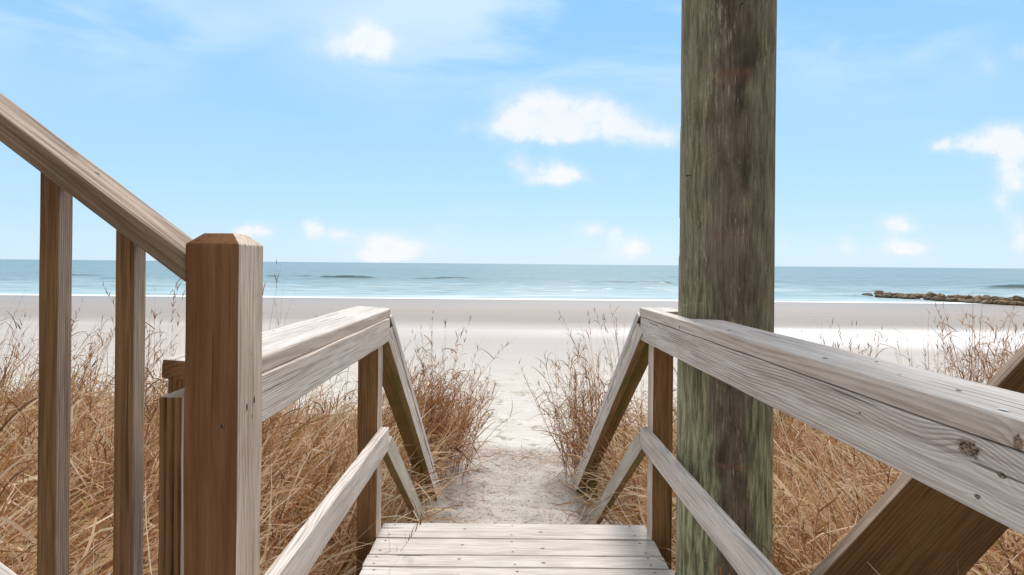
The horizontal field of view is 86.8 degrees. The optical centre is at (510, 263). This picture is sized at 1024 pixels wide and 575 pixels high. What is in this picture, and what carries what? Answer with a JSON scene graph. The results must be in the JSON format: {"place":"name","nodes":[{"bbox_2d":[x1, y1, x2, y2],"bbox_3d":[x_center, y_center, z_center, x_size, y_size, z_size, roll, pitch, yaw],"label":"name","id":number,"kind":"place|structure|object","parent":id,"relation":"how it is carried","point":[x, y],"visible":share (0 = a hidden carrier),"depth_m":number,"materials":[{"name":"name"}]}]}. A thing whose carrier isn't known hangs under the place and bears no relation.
{"place":"outdoors","nodes":[
{"label":"outdoors","id":0,"kind":"place"},
{"bbox_2d":[0,295,1023,574],"bbox_3d":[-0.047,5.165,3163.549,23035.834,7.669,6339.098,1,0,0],"label":"beach ground","id":1,"kind":"structure","parent":0,"point":[532,329],"depth_m":26.05,"materials":[{"name":"beige sand"}]},
{"bbox_2d":[0,296,111,412],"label":"grass tuft","id":2,"kind":"object","parent":1,"relation":"on","point":[18,345],"visible":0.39,"depth_m":4.65,"materials":[{"name":"brown plant"}]},
{"bbox_2d":[71,310,185,418],"bbox_3d":[-3.372,1.016,4.615,1.196,1.494,1.217,1,0,17],"label":"grass tuft","id":3,"kind":"object","parent":1,"relation":"on","point":[90,348],"visible":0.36,"depth_m":4.61,"materials":[{"name":"brown plant"}]},
{"bbox_2d":[103,278,263,418],"bbox_3d":[-2.071,0.748,3.790,0.996,1.709,0.881,1,0,17],"label":"grass tuft","id":4,"kind":"object","parent":1,"relation":"on","point":[161,334],"visible":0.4,"depth_m":3.68,"materials":[{"name":"brown plant"}]},
{"bbox_2d":[0,313,501,574],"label":"dune grass","id":5,"kind":"structure","parent":1,"relation":"on","point":[302,471],"depth_m":2.81,"materials":[{"name":"plant"}]},
{"bbox_2d":[262,259,287,486],"bbox_3d":[-1.564,0.748,3.477,0.483,1.713,0.472,1,0,-24],"label":"grass tuft","id":6,"kind":"object","parent":1,"relation":"on","point":[269,329],"visible":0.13,"depth_m":3.53,"materials":[{"name":"brown plant"}]},
{"bbox_2d":[158,306,438,574],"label":"walkway railing","id":7,"kind":"object","parent":1,"relation":"on","point":[301,359],"visible":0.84,"depth_m":1.73,"materials":[{"name":"grey wood"}]},
{"bbox_2d":[382,346,519,480],"bbox_3d":[-0.610,1.366,5.039,1.453,1.200,1.387,1,0,0],"label":"grass tuft","id":8,"kind":"object","parent":1,"relation":"on","point":[462,426],"visible":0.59,"depth_m":4.92,"materials":[{"name":"brown plant"}]},
{"bbox_2d":[412,311,515,478],"bbox_3d":[-0.403,1.183,4.978,0.998,1.488,0.641,1,0,-24],"label":"grass tuft","id":9,"kind":"object","parent":1,"relation":"on","point":[443,387],"visible":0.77,"depth_m":4.82,"materials":[{"name":"brown plant"}]},
{"bbox_2d":[391,439,605,524],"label":"straw litter","id":10,"kind":"object","parent":1,"relation":"on","point":[474,473],"visible":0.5,"depth_m":4.83,"materials":[{"name":"brown plant"}]},
{"bbox_2d":[359,523,674,574],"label":"wooden landing","id":11,"kind":"object","parent":1,"relation":"on","point":[484,549],"visible":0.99,"depth_m":2.26,"materials":[{"name":"grey wood"}]},
{"bbox_2d":[0,93,262,574],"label":"stair railing","id":12,"kind":"object","parent":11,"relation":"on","point":[220,275],"visible":1,"depth_m":0.93,"materials":[{"name":"brown wood"}]},
{"bbox_2d":[443,450,600,524],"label":"shell chips","id":13,"kind":"object","parent":1,"relation":"on","point":[511,482],"visible":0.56,"depth_m":4.77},
{"bbox_2d":[519,340,646,492],"bbox_3d":[0.715,1.357,5.131,1.293,1.328,1.114,1,0,-15],"label":"grass tuft","id":14,"kind":"object","parent":1,"relation":"on","point":[574,414],"visible":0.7,"depth_m":5.03,"materials":[{"name":"brown plant"}]},
{"bbox_2d":[558,303,630,442],"bbox_3d":[0.833,1.150,5.250,0.718,1.540,0.722,1,0,0],"label":"grass tuft","id":15,"kind":"object","parent":1,"relation":"on","point":[592,355],"visible":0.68,"depth_m":5.24,"materials":[{"name":"brown plant"}]},
{"bbox_2d":[676,0,776,574],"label":"timber piling","id":16,"kind":"object","parent":1,"relation":"on","point":[725,431],"visible":0.84,"depth_m":1.95,"materials":[{"name":"brown wood"}]},
{"bbox_2d":[536,309,1023,574],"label":"dune grass","id":17,"kind":"structure","parent":1,"relation":"on","point":[827,496],"depth_m":3.11,"materials":[{"name":"plant"}]},
{"bbox_2d":[573,307,1023,574],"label":"walkway railing","id":18,"kind":"object","parent":1,"relation":"on","point":[959,439],"visible":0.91,"depth_m":1.18,"materials":[{"name":"grey wood"}]},
{"bbox_2d":[774,318,874,444],"bbox_3d":[2.732,1.127,4.711,0.919,1.336,0.665,1,0,25],"label":"grass tuft","id":19,"kind":"object","parent":1,"relation":"on","point":[835,346],"visible":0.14,"depth_m":4.76,"materials":[{"name":"brown plant"}]},
{"bbox_2d":[816,320,893,357],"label":"grass tuft","id":20,"kind":"object","parent":1,"relation":"on","point":[859,344],"visible":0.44,"depth_m":4.88,"materials":[{"name":"brown plant"}]},
{"bbox_2d":[809,344,1023,574],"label":"stair stringer","id":21,"kind":"object","parent":1,"relation":"on","point":[944,533],"visible":0.62,"depth_m":1.45,"materials":[{"name":"brown wood"}]},
{"bbox_2d":[862,329,970,378],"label":"grass tuft","id":22,"kind":"object","parent":1,"relation":"on","point":[925,354],"visible":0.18,"depth_m":4.99,"materials":[{"name":"brown plant"}]},
{"bbox_2d":[934,297,946,300],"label":"boulder","id":23,"kind":"object","parent":1,"relation":"on","point":[938,299],"visible":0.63,"depth_m":72.37,"materials":[{"name":"stone"}]},
{"bbox_2d":[871,293,1023,383],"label":"grass tuft","id":24,"kind":"object","parent":1,"relation":"on","point":[990,374],"visible":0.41,"depth_m":5.19,"materials":[{"name":"brown plant"}]},
{"bbox_2d":[945,298,956,301],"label":"boulder","id":25,"kind":"object","parent":1,"relation":"on","point":[950,300],"visible":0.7,"depth_m":71.10,"materials":[{"name":"stone"}]},
{"bbox_2d":[957,298,965,302],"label":"boulder","id":26,"kind":"object","parent":1,"relation":"on","point":[960,299],"visible":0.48,"depth_m":70.42,"materials":[{"name":"brown stone"}]},
{"bbox_2d":[964,299,973,302],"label":"boulder","id":27,"kind":"object","parent":1,"relation":"on","point":[968,301],"visible":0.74,"depth_m":69.03,"materials":[{"name":"brown stone"}]},
{"bbox_2d":[979,300,993,303],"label":"boulder","id":28,"kind":"object","parent":1,"relation":"on","point":[989,302],"visible":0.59,"depth_m":67.29,"materials":[{"name":"stone"}]},
{"bbox_2d":[981,295,989,299],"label":"boulder","id":29,"kind":"object","parent":28,"relation":"on","point":[986,297],"visible":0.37,"depth_m":68.42,"materials":[{"name":"brown stone"}]},
{"bbox_2d":[998,300,1007,304],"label":"boulder","id":30,"kind":"object","parent":1,"relation":"on","point":[1002,302],"visible":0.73,"depth_m":65.50,"materials":[{"name":"brown stone"}]},
{"bbox_2d":[1016,301,1023,305],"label":"boulder","id":31,"kind":"object","parent":1,"relation":"on","point":[1020,303],"visible":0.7,"depth_m":64.04,"materials":[{"name":"brown stone"}]},
{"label":"boulder","id":32,"kind":"object","parent":1,"relation":"on","visible":0},
{"bbox_2d":[971,295,980,298],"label":"boulder","id":33,"kind":"object","parent":32,"relation":"on","point":[977,297],"visible":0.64,"depth_m":69.13,"materials":[{"name":"brown stone"}]},
{"bbox_2d":[0,259,1023,303],"bbox_3d":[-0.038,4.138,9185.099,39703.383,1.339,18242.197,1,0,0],"label":"sea water","id":34,"kind":"structure","parent":0,"point":[515,281],"depth_m":136.19,"materials":[{"name":"teal liquid"}]},
{"bbox_2d":[882,292,891,297],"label":"boulder","id":35,"kind":"object","parent":34,"relation":"in","point":[887,296],"visible":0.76,"depth_m":79.38,"materials":[{"name":"brown stone"}]},
{"bbox_2d":[0,0,1023,268],"label":"sky","id":36,"kind":"structure","parent":0,"point":[361,131],"materials":[{"name":"blue"}]},
{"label":"boulder","id":37,"kind":"object","parent":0,"visible":0},
{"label":"boulder","id":38,"kind":"object","parent":37,"relation":"on","visible":0},
{"bbox_2d":[925,291,936,296],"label":"boulder","id":39,"kind":"object","parent":38,"relation":"on","point":[930,294],"visible":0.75,"depth_m":74.24,"materials":[{"name":"brown stone"}]}
]}

